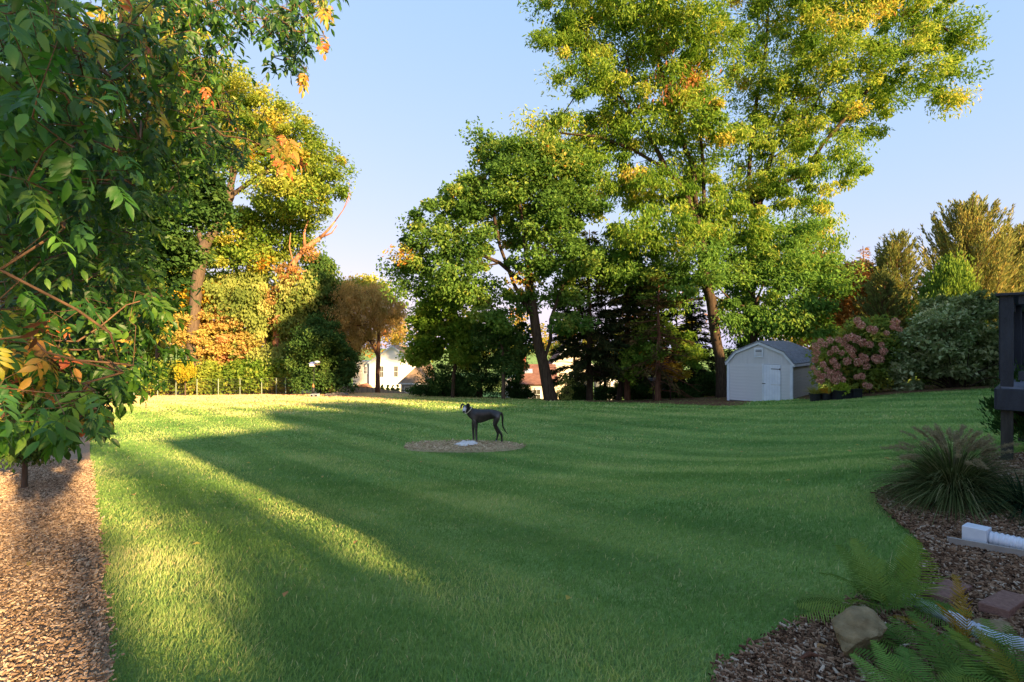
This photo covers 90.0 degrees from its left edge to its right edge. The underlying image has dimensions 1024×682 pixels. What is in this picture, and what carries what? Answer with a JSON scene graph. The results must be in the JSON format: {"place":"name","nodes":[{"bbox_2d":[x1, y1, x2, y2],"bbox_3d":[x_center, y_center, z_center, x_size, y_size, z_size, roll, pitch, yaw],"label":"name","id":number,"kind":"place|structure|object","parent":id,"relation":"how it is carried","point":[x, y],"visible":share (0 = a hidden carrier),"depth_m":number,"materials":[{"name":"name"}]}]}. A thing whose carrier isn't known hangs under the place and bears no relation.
{"place":"outdoors","nodes":[
{"label":"outdoors","id":0,"kind":"place"},
{"bbox_2d":[353,345,414,390],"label":"white house","id":1,"kind":"structure","parent":0,"point":[393,372],"depth_m":82.00,"materials":[{"name":"white paint"}]},
{"bbox_2d":[393,366,397,376],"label":"window","id":2,"kind":"structure","parent":1,"relation":"in","point":[395,368],"depth_m":81.98,"materials":[{"name":"white glass"}]},
{"bbox_2d":[0,0,1023,348],"label":"sky","id":3,"kind":"structure","parent":0,"point":[396,85],"materials":[{"name":"blue"}]},
{"bbox_2d":[0,349,1023,681],"bbox_3d":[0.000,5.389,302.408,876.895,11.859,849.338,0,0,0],"label":"lawn","id":4,"kind":"structure","parent":0,"point":[599,581],"depth_m":4.49,"materials":[{"name":"green plant"}]},
{"bbox_2d":[0,435,124,681],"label":"mulch bed","id":5,"kind":"object","parent":4,"relation":"on","point":[85,452],"visible":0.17,"depth_m":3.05,"materials":[{"name":"brown wood"}]},
{"bbox_2d":[0,401,112,487],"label":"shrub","id":6,"kind":"object","parent":5,"relation":"on","point":[33,457],"visible":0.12,"depth_m":6.55,"materials":[{"name":"green plant"}]},
{"bbox_2d":[0,0,348,464],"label":"ash tree","id":7,"kind":"object","parent":5,"relation":"on","point":[48,56],"visible":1,"depth_m":2.75,"materials":[{"name":"green plant"}]},
{"bbox_2d":[0,114,244,328],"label":"maple tree","id":8,"kind":"object","parent":4,"relation":"on","point":[181,253],"visible":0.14,"depth_m":18.69,"materials":[{"name":"green plant"}]},
{"bbox_2d":[69,327,178,383],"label":"sunlit tree","id":9,"kind":"object","parent":4,"relation":"on","point":[153,349],"visible":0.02,"depth_m":48.51,"materials":[{"name":"orange plant"}]},
{"bbox_2d":[135,357,163,395],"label":"shrub","id":10,"kind":"object","parent":4,"relation":"on","point":[160,363],"visible":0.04,"depth_m":39.59,"materials":[{"name":"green plant"}]},
{"bbox_2d":[141,359,182,395],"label":"shrub","id":11,"kind":"object","parent":4,"relation":"on","point":[170,372],"visible":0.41,"depth_m":38.67,"materials":[{"name":"green plant"}]},
{"bbox_2d":[173,358,196,395],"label":"sapling","id":12,"kind":"object","parent":4,"relation":"on","point":[183,373],"visible":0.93,"depth_m":37.14,"materials":[{"name":"yellow plant"}]},
{"bbox_2d":[145,276,231,364],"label":"maple tree","id":13,"kind":"object","parent":4,"relation":"on","point":[188,298],"visible":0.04,"depth_m":41.10,"materials":[{"name":"orange plant"}]},
{"bbox_2d":[168,356,222,394],"bbox_3d":[-23.993,2.726,39.304,4.109,3.340,3.280,0,0,0],"label":"shrub","id":14,"kind":"object","parent":4,"relation":"on","point":[207,368],"visible":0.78,"depth_m":38.55,"materials":[{"name":"yellow plant"}]},
{"bbox_2d":[162,302,263,394],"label":"maple tree","id":15,"kind":"object","parent":4,"relation":"on","point":[218,348],"visible":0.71,"depth_m":39.77,"materials":[{"name":"orange plant"}]},
{"bbox_2d":[133,378,301,395],"bbox_3d":[-22.723,3.469,38.000,14.286,1.544,0.070,0,0,0],"label":"wire fence","id":16,"kind":"object","parent":4,"relation":"on","point":[218,384],"visible":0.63,"depth_m":38.00,"materials":[{"name":"metal"}]},
{"bbox_2d":[202,359,248,394],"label":"shrub","id":17,"kind":"object","parent":4,"relation":"on","point":[230,371],"visible":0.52,"depth_m":38.79,"materials":[{"name":"green plant"}]},
{"bbox_2d":[140,40,361,394],"bbox_3d":[-20.762,-9.070,40.264,17.541,26.896,9.639,0,0,0],"label":"sunlit tree","id":18,"kind":"object","parent":4,"relation":"on","point":[300,191],"visible":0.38,"depth_m":39.59,"materials":[{"name":"green plant"}]},
{"bbox_2d":[228,361,279,394],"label":"shrub","id":19,"kind":"object","parent":4,"relation":"on","point":[249,387],"visible":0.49,"depth_m":38.34,"materials":[{"name":"green plant"}]},
{"bbox_2d":[201,256,323,393],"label":"vine draped tree","id":20,"kind":"object","parent":4,"relation":"on","point":[246,294],"visible":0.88,"depth_m":40.14,"materials":[{"name":"green plant"}]},
{"bbox_2d":[217,355,309,394],"bbox_3d":[-18.955,2.668,39.883,7.287,3.263,4.526,0,0,15],"label":"shrub","id":21,"kind":"object","parent":4,"relation":"on","point":[269,370],"visible":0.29,"depth_m":38.63,"materials":[{"name":"green plant"}]},
{"bbox_2d":[265,363,305,393],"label":"shrub","id":22,"kind":"object","parent":4,"relation":"on","point":[283,373],"visible":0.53,"depth_m":38.64,"materials":[{"name":"green plant"}]},
{"bbox_2d":[265,185,350,393],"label":"dead tree","id":23,"kind":"object","parent":4,"relation":"on","point":[294,267],"visible":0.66,"depth_m":40.74,"materials":[{"name":"brown plant"}]},
{"bbox_2d":[285,250,343,392],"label":"ivy column","id":24,"kind":"structure","parent":4,"relation":"on","point":[325,267],"depth_m":42.39,"materials":[{"name":"green plant"}]},
{"bbox_2d":[309,361,319,393],"bbox_3d":[-12.721,2.476,33.000,0.696,2.424,0.400,0,0,0],"label":"bird feeder","id":25,"kind":"object","parent":4,"relation":"on","point":[312,364],"visible":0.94,"depth_m":32.92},
{"bbox_2d":[280,313,366,393],"bbox_3d":[-13.629,0.922,36.883,5.849,5.984,5.824,0,0,0],"label":"evergreen shrub","id":26,"kind":"object","parent":4,"relation":"on","point":[326,347],"visible":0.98,"depth_m":35.88,"materials":[{"name":"green plant"}]},
{"bbox_2d":[325,392,348,396],"bbox_3d":[-11.457,3.521,33.460,1.513,0.250,1.516,0,0,0],"label":"stone ring","id":27,"kind":"object","parent":4,"relation":"on","point":[337,394],"visible":0.81,"depth_m":33.25,"materials":[{"name":"grey stone"}]},
{"bbox_2d":[317,276,410,392],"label":"willow tree","id":28,"kind":"object","parent":4,"relation":"on","point":[366,301],"visible":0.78,"depth_m":43.11,"materials":[{"name":"brown plant"}]},
{"bbox_2d":[335,272,392,304],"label":"sunlit tree","id":29,"kind":"object","parent":4,"relation":"on","point":[364,279],"visible":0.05,"depth_m":57.26,"materials":[{"name":"yellow plant"}]},
{"bbox_2d":[334,385,405,392],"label":"board fence","id":30,"kind":"object","parent":4,"relation":"on","point":[366,389],"visible":0.4,"depth_m":52.50,"materials":[{"name":"brown wood"}]},
{"bbox_2d":[398,363,433,393],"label":"grey garage","id":31,"kind":"structure","parent":4,"relation":"on","point":[406,381],"depth_m":60.34,"materials":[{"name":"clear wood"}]},
{"bbox_2d":[395,274,481,397],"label":"young maple","id":32,"kind":"object","parent":4,"relation":"on","point":[429,320],"visible":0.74,"depth_m":28.93,"materials":[{"name":"green plant"}]},
{"bbox_2d":[405,378,476,396],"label":"evergreen shrub","id":33,"kind":"object","parent":4,"relation":"on","point":[418,390],"visible":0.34,"depth_m":31.44,"materials":[{"name":"green plant"}]},
{"bbox_2d":[27,400,889,647],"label":"fallen leaves","id":34,"kind":"object","parent":4,"relation":"on","point":[567,598],"visible":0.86,"depth_m":4.29,"materials":[{"name":"orange plant"}]},
{"bbox_2d":[404,441,524,452],"bbox_3d":[-1.096,2.428,11.770,2.794,0.102,1.711,0,0,0],"label":"mulch patch","id":35,"kind":"object","parent":4,"relation":"on","point":[469,451],"visible":0.35,"depth_m":11.39,"materials":[{"name":"brown wood"}]},
{"bbox_2d":[403,438,526,450],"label":"wood chips","id":36,"kind":"object","parent":35,"relation":"on","point":[451,441],"visible":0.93,"depth_m":11.68,"materials":[{"name":"brown wood"}]},
{"bbox_2d":[460,403,507,441],"bbox_3d":[-0.681,1.989,12.480,1.160,0.966,0.419,0,0,-10],"label":"dog","id":37,"kind":"object","parent":36,"relation":"on","point":[476,416],"visible":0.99,"depth_m":12.40},
{"bbox_2d":[454,440,477,445],"bbox_3d":[-1.051,2.398,12.050,0.520,0.116,0.671,0,0,44],"label":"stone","id":38,"kind":"object","parent":35,"relation":"on","point":[465,442],"visible":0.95,"depth_m":11.91,"materials":[{"name":"white stone"}]},
{"bbox_2d":[413,337,527,397],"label":"dark yew","id":39,"kind":"object","parent":4,"relation":"on","point":[482,381],"visible":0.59,"depth_m":30.28,"materials":[{"name":"green plant"}]},
{"bbox_2d":[160,293,812,362],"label":"woods","id":40,"kind":"object","parent":4,"relation":"on","point":[397,340],"visible":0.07,"depth_m":108.27,"materials":[{"name":"green plant"}]},
{"bbox_2d":[375,116,617,400],"bbox_3d":[-0.921,-4.140,27.331,12.636,15.095,6.521,0,0,0],"label":"maple tree","id":41,"kind":"object","parent":4,"relation":"on","point":[550,212],"visible":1,"depth_m":26.12,"materials":[{"name":"green plant"}]},
{"bbox_2d":[468,320,545,399],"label":"young maple","id":42,"kind":"object","parent":4,"relation":"on","point":[516,354],"visible":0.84,"depth_m":27.66,"materials":[{"name":"green plant"}]},
{"bbox_2d":[505,380,537,398],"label":"evergreen shrub","id":43,"kind":"object","parent":4,"relation":"on","point":[522,391],"visible":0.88,"depth_m":30.73,"materials":[{"name":"green plant"}]},
{"bbox_2d":[505,357,557,398],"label":"brown roof house","id":44,"kind":"structure","parent":4,"relation":"on","point":[532,377],"depth_m":58.57,"materials":[{"name":"beige"}]},
{"bbox_2d":[532,389,540,398],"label":"window","id":45,"kind":"structure","parent":44,"relation":"in","point":[538,391],"depth_m":57.98,"materials":[{"name":"white glass"}]},
{"bbox_2d":[556,374,577,400],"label":"loose shrub","id":46,"kind":"object","parent":4,"relation":"on","point":[564,394],"visible":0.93,"depth_m":27.84,"materials":[{"name":"green plant"}]},
{"bbox_2d":[549,341,592,393],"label":"cream house","id":47,"kind":"structure","parent":4,"relation":"on","point":[559,364],"depth_m":66.00,"materials":[{"name":"beige paint"}]},
{"bbox_2d":[547,277,601,399],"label":"hemlock tree","id":48,"kind":"object","parent":4,"relation":"on","point":[561,348],"visible":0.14,"depth_m":35.78,"materials":[{"name":"green plant"}]},
{"bbox_2d":[557,383,612,399],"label":"evergreen shrub","id":49,"kind":"object","parent":4,"relation":"on","point":[601,392],"visible":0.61,"depth_m":30.56,"materials":[{"name":"green plant"}]},
{"bbox_2d":[552,230,629,399],"bbox_3d":[4.529,-1.399,29.033,4.612,9.815,4.980,0,0,0],"label":"hemlock tree","id":50,"kind":"object","parent":4,"relation":"on","point":[603,344],"visible":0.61,"depth_m":28.47,"materials":[{"name":"green plant"}]},
{"bbox_2d":[594,380,616,399],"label":"pale house","id":51,"kind":"structure","parent":4,"relation":"on","point":[610,383],"depth_m":62.00,"materials":[{"name":"white"}]},
{"bbox_2d":[593,375,687,399],"bbox_3d":[8.636,3.214,33.847,6.718,1.920,3.168,0,0,0],"label":"evergreen shrub","id":52,"kind":"object","parent":4,"relation":"on","point":[638,389],"visible":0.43,"depth_m":33.36,"materials":[{"name":"green plant"}]},
{"bbox_2d":[625,306,682,398],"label":"hemlock tree","id":53,"kind":"object","parent":4,"relation":"on","point":[660,349],"visible":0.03,"depth_m":35.14,"materials":[{"name":"green plant"}]},
{"bbox_2d":[611,314,709,400],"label":"young tree","id":54,"kind":"object","parent":4,"relation":"on","point":[698,354],"visible":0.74,"depth_m":27.69,"materials":[{"name":"green plant"}]},
{"bbox_2d":[634,351,692,399],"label":"young tree","id":55,"kind":"object","parent":4,"relation":"on","point":[684,374],"visible":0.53,"depth_m":27.78,"materials":[{"name":"green plant"}]},
{"bbox_2d":[648,289,710,398],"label":"hemlock tree","id":56,"kind":"object","parent":4,"relation":"on","point":[682,317],"visible":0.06,"depth_m":36.61,"materials":[{"name":"green plant"}]},
{"bbox_2d":[661,291,715,395],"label":"hemlock tree","id":57,"kind":"object","parent":4,"relation":"on","point":[700,318],"visible":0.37,"depth_m":32.65,"materials":[{"name":"green plant"}]},
{"bbox_2d":[554,203,873,346],"bbox_3d":[10.562,-2.363,28.704,16.672,11.039,8.449,0,0,0],"label":"shade tree","id":58,"kind":"object","parent":4,"relation":"on","point":[768,272],"visible":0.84,"depth_m":27.55,"materials":[{"name":"green plant"}]},
{"bbox_2d":[707,341,747,391],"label":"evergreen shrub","id":59,"kind":"object","parent":4,"relation":"on","point":[738,346],"visible":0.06,"depth_m":32.66,"materials":[{"name":"green plant"}]},
{"bbox_2d":[725,341,817,400],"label":"garden shed","id":60,"kind":"structure","parent":4,"relation":"on","point":[766,370],"depth_m":22.35,"materials":[{"name":"grey"}]},
{"bbox_2d":[762,364,780,400],"bbox_3d":[11.106,1.840,21.939,0.735,1.660,0.054,0,0,43],"label":"door","id":61,"kind":"structure","parent":60,"relation":"in","point":[772,373],"depth_m":21.89,"materials":[{"name":"grey wood"}]},
{"bbox_2d":[802,385,827,401],"bbox_3d":[11.276,1.941,18.998,0.942,0.648,0.982,0,0,0],"label":"planter","id":62,"kind":"object","parent":4,"relation":"on","point":[815,395],"visible":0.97,"depth_m":18.87,"materials":[{"name":"black plastic"}]},
{"bbox_2d":[819,386,831,400],"bbox_3d":[11.593,1.941,18.904,0.552,0.560,0.499,0,0,28],"label":"planter","id":63,"kind":"object","parent":4,"relation":"on","point":[825,396],"visible":0.99,"depth_m":18.79,"materials":[{"name":"black plastic"}]},
{"bbox_2d":[831,382,851,399],"bbox_3d":[12.010,1.794,18.689,0.746,0.707,0.657,0,0,0],"label":"planter","id":64,"kind":"object","parent":4,"relation":"on","point":[840,391],"visible":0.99,"depth_m":18.49,"materials":[{"name":"black plastic"}]},
{"bbox_2d":[701,0,998,330],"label":"shade tree","id":65,"kind":"object","parent":4,"relation":"on","point":[766,182],"visible":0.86,"depth_m":31.88,"materials":[{"name":"green plant"}]},
{"bbox_2d":[797,249,904,350],"bbox_3d":[19.875,-1.312,30.347,6.858,8.082,4.782,0,0,0],"label":"bronze tree","id":66,"kind":"object","parent":4,"relation":"on","point":[843,316],"visible":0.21,"depth_m":29.01,"materials":[{"name":"brown plant"}]},
{"bbox_2d":[850,385,862,398],"bbox_3d":[12.416,1.836,18.600,0.454,0.511,0.470,0,0,0],"label":"planter","id":67,"kind":"object","parent":4,"relation":"on","point":[856,391],"visible":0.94,"depth_m":18.39,"materials":[{"name":"black plastic"}]},
{"bbox_2d":[853,247,872,307],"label":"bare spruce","id":68,"kind":"object","parent":4,"relation":"on","point":[863,254],"visible":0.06,"depth_m":33.94,"materials":[{"name":"brown plant"}]},
{"bbox_2d":[708,452,1023,681],"bbox_3d":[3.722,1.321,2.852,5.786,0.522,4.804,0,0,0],"label":"mulch bed","id":69,"kind":"object","parent":4,"relation":"on","point":[851,668],"visible":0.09,"depth_m":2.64,"materials":[{"name":"brown wood"}]},
{"bbox_2d":[799,651,822,658],"bbox_3d":[1.454,1.524,2.482,0.135,0.032,0.038,0,0,0],"label":"stick","id":70,"kind":"object","parent":69,"relation":"on","point":[807,654],"visible":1,"depth_m":2.48,"materials":[{"name":"brown wood"}]},
{"bbox_2d":[788,591,849,623],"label":"fern","id":71,"kind":"object","parent":69,"relation":"on","point":[823,603],"visible":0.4,"depth_m":2.87,"materials":[{"name":"green plant"}]},
{"bbox_2d":[831,605,887,657],"bbox_3d":[1.720,1.452,2.551,0.269,0.221,0.220,0,0,0],"label":"boulder","id":72,"kind":"object","parent":69,"relation":"on","point":[854,627],"visible":0.84,"depth_m":2.49,"materials":[{"name":"beige stone"}]},
{"bbox_2d":[817,538,951,615],"bbox_3d":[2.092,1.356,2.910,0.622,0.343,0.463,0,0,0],"label":"fern","id":73,"kind":"object","parent":69,"relation":"on","point":[882,596],"visible":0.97,"depth_m":2.92,"materials":[{"name":"green plant"}]},
{"bbox_2d":[849,640,965,681],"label":"fern","id":74,"kind":"object","parent":69,"relation":"on","point":[916,663],"visible":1,"depth_m":2.21,"materials":[{"name":"green plant"}]},
{"bbox_2d":[868,623,958,670],"bbox_3d":[1.879,1.487,2.490,0.469,0.154,0.474,0,0,-35],"label":"fern","id":75,"kind":"object","parent":69,"relation":"on","point":[889,635],"visible":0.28,"depth_m":2.54,"materials":[{"name":"green plant"}]},
{"bbox_2d":[854,534,974,630],"bbox_3d":[2.233,1.343,2.844,0.637,0.353,0.487,0,0,-35],"label":"fern","id":76,"kind":"object","parent":69,"relation":"on","point":[907,562],"visible":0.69,"depth_m":2.90,"materials":[{"name":"green plant"}]},
{"bbox_2d":[853,611,1001,681],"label":"fern","id":77,"kind":"object","parent":69,"relation":"on","point":[944,660],"visible":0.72,"depth_m":2.30,"materials":[{"name":"green plant"}]},
{"bbox_2d":[840,422,1023,531],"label":"fountain grass","id":78,"kind":"object","parent":69,"relation":"on","point":[940,479],"depth_m":4.22,"materials":[{"name":"green plant"}]},
{"bbox_2d":[893,574,974,649],"bbox_3d":[2.135,1.359,2.504,0.339,0.368,0.350,0,0,-11],"label":"fern","id":79,"kind":"object","parent":69,"relation":"on","point":[956,625],"visible":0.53,"depth_m":2.52,"materials":[{"name":"plant"}]},
{"bbox_2d":[922,579,971,603],"bbox_3d":[2.505,1.449,2.944,0.338,0.050,0.113,0,0,-30],"label":"stepping stone","id":80,"kind":"object","parent":69,"relation":"on","point":[946,593],"visible":0.56,"depth_m":2.91,"materials":[{"name":"stone"}]},
{"bbox_2d":[902,594,1023,652],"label":"drain hose","id":81,"kind":"object","parent":69,"relation":"on","point":[978,625],"visible":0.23,"depth_m":2.60,"materials":[{"name":"white plastic"}]},
{"bbox_2d":[929,618,1023,681],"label":"fern","id":82,"kind":"object","parent":69,"relation":"on","point":[1002,666],"visible":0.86,"depth_m":2.27,"materials":[{"name":"green plant"}]},
{"bbox_2d":[947,531,1023,556],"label":"splash tray","id":83,"kind":"object","parent":69,"relation":"on","point":[991,547],"visible":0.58,"depth_m":3.40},
{"bbox_2d":[962,522,1023,549],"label":"drain extension","id":84,"kind":"object","parent":83,"relation":"on","point":[977,533],"visible":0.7,"depth_m":3.46,"materials":[{"name":"white plastic"}]},
{"bbox_2d":[959,470,1023,526],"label":"lilyturf clump","id":85,"kind":"object","parent":69,"relation":"on","point":[1020,498],"visible":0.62,"depth_m":3.94,"materials":[{"name":"green plant"}]},
{"bbox_2d":[973,618,1010,632],"bbox_3d":[2.501,1.476,2.630,0.248,0.062,0.153,0,0,0],"label":"flat stone","id":86,"kind":"object","parent":69,"relation":"on","point":[998,624],"visible":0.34,"depth_m":2.62,"materials":[{"name":"beige stone"}]},
{"bbox_2d":[978,590,1023,618],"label":"stepping stone","id":87,"kind":"object","parent":69,"relation":"on","point":[1005,604],"visible":0.98,"depth_m":2.75,"materials":[{"name":"red stone"}]},
{"bbox_2d":[845,264,917,384],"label":"cypress tree","id":88,"kind":"object","parent":4,"relation":"on","point":[882,301],"visible":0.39,"depth_m":24.59,"materials":[{"name":"green plant"}]},
{"bbox_2d":[849,228,930,328],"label":"cypress tree","id":89,"kind":"object","parent":4,"relation":"on","point":[892,254],"visible":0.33,"depth_m":26.58,"materials":[{"name":"green plant"}]},
{"bbox_2d":[902,190,1023,325],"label":"cypress tree","id":90,"kind":"object","parent":4,"relation":"on","point":[969,232],"visible":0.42,"depth_m":26.04,"materials":[{"name":"green plant"}]},
{"bbox_2d":[977,359,1023,441],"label":"evergreen shrub","id":91,"kind":"object","parent":4,"relation":"on","point":[1018,420],"visible":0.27,"depth_m":5.70,"materials":[{"name":"green plant"}]},
{"bbox_2d":[988,221,1023,321],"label":"cypress tree","id":92,"kind":"object","parent":4,"relation":"on","point":[1020,249],"visible":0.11,"depth_m":27.55,"materials":[{"name":"green plant"}]},
{"bbox_2d":[994,292,1023,460],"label":"deck","id":93,"kind":"structure","parent":4,"relation":"on","point":[1008,398],"depth_m":4.97,"materials":[{"name":"paint"}]},
{"bbox_2d":[577,396,750,405],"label":"leaf litter ground","id":94,"kind":"structure","parent":0,"point":[712,399],"depth_m":25.36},
{"bbox_2d":[578,281,623,388],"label":"hemlock tree","id":95,"kind":"object","parent":94,"relation":"on","point":[594,324],"visible":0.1,"depth_m":32.89,"materials":[{"name":"green plant"}]},
{"bbox_2d":[592,257,651,399],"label":"hemlock tree","id":96,"kind":"object","parent":94,"relation":"on","point":[620,389],"visible":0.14,"depth_m":29.33,"materials":[{"name":"green plant"}]},
{"bbox_2d":[595,244,667,399],"bbox_3d":[6.810,-1.480,29.526,4.575,10.106,4.526,0,0,0],"label":"hemlock tree","id":97,"kind":"object","parent":94,"relation":"on","point":[627,393],"visible":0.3,"depth_m":28.80,"materials":[{"name":"green plant"}]},
{"bbox_2d":[501,0,779,397],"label":"shade tree","id":98,"kind":"object","parent":94,"relation":"on","point":[573,24],"visible":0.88,"depth_m":27.03,"materials":[{"name":"green plant"}]},
{"bbox_2d":[620,271,702,400],"bbox_3d":[8.003,-0.100,27.385,4.248,7.526,4.186,0,0,27],"label":"hemlock tree","id":99,"kind":"object","parent":94,"relation":"on","point":[658,372],"visible":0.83,"depth_m":27.33,"materials":[{"name":"green plant"}]},
{"bbox_2d":[671,370,715,397],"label":"evergreen shrub","id":100,"kind":"object","parent":94,"relation":"on","point":[707,383],"visible":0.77,"depth_m":30.57,"materials":[{"name":"green plant"}]},
{"bbox_2d":[796,384,997,399],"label":"leaf litter ground","id":101,"kind":"structure","parent":0,"point":[926,389],"depth_m":18.83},
{"bbox_2d":[803,313,906,393],"bbox_3d":[12.973,0.533,19.661,4.405,3.295,3.050,0,0,0],"label":"hydrangea shrub","id":102,"kind":"object","parent":101,"relation":"on","point":[857,353],"visible":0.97,"depth_m":19.26,"materials":[{"name":"pink plant"}]},
{"bbox_2d":[880,289,1001,390],"bbox_3d":[16.898,0.052,19.354,5.950,4.086,3.735,0,0,-22],"label":"variegated dogwood","id":103,"kind":"object","parent":101,"relation":"on","point":[954,341],"visible":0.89,"depth_m":18.80,"materials":[{"name":"green plant"}]},
{"bbox_2d":[899,248,987,384],"bbox_3d":[19.103,-0.782,22.523,3.363,6.608,3.263,0,0,0],"label":"arborvitae","id":104,"kind":"object","parent":101,"relation":"on","point":[950,275],"visible":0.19,"depth_m":22.11,"materials":[{"name":"green plant"}]},
{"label":"leaf litter ground","id":105,"kind":"structure","parent":0,"visible":0},
{"bbox_2d":[155,271,184,361],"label":"sunlit tree","id":106,"kind":"object","parent":105,"relation":"on","point":[157,354],"depth_m":43.89,"materials":[{"name":"green plant"}]},
{"bbox_2d":[160,195,335,296],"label":"sunlit tree","id":107,"kind":"object","parent":105,"relation":"on","point":[247,249],"visible":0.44,"depth_m":41.61,"materials":[{"name":"green plant"}]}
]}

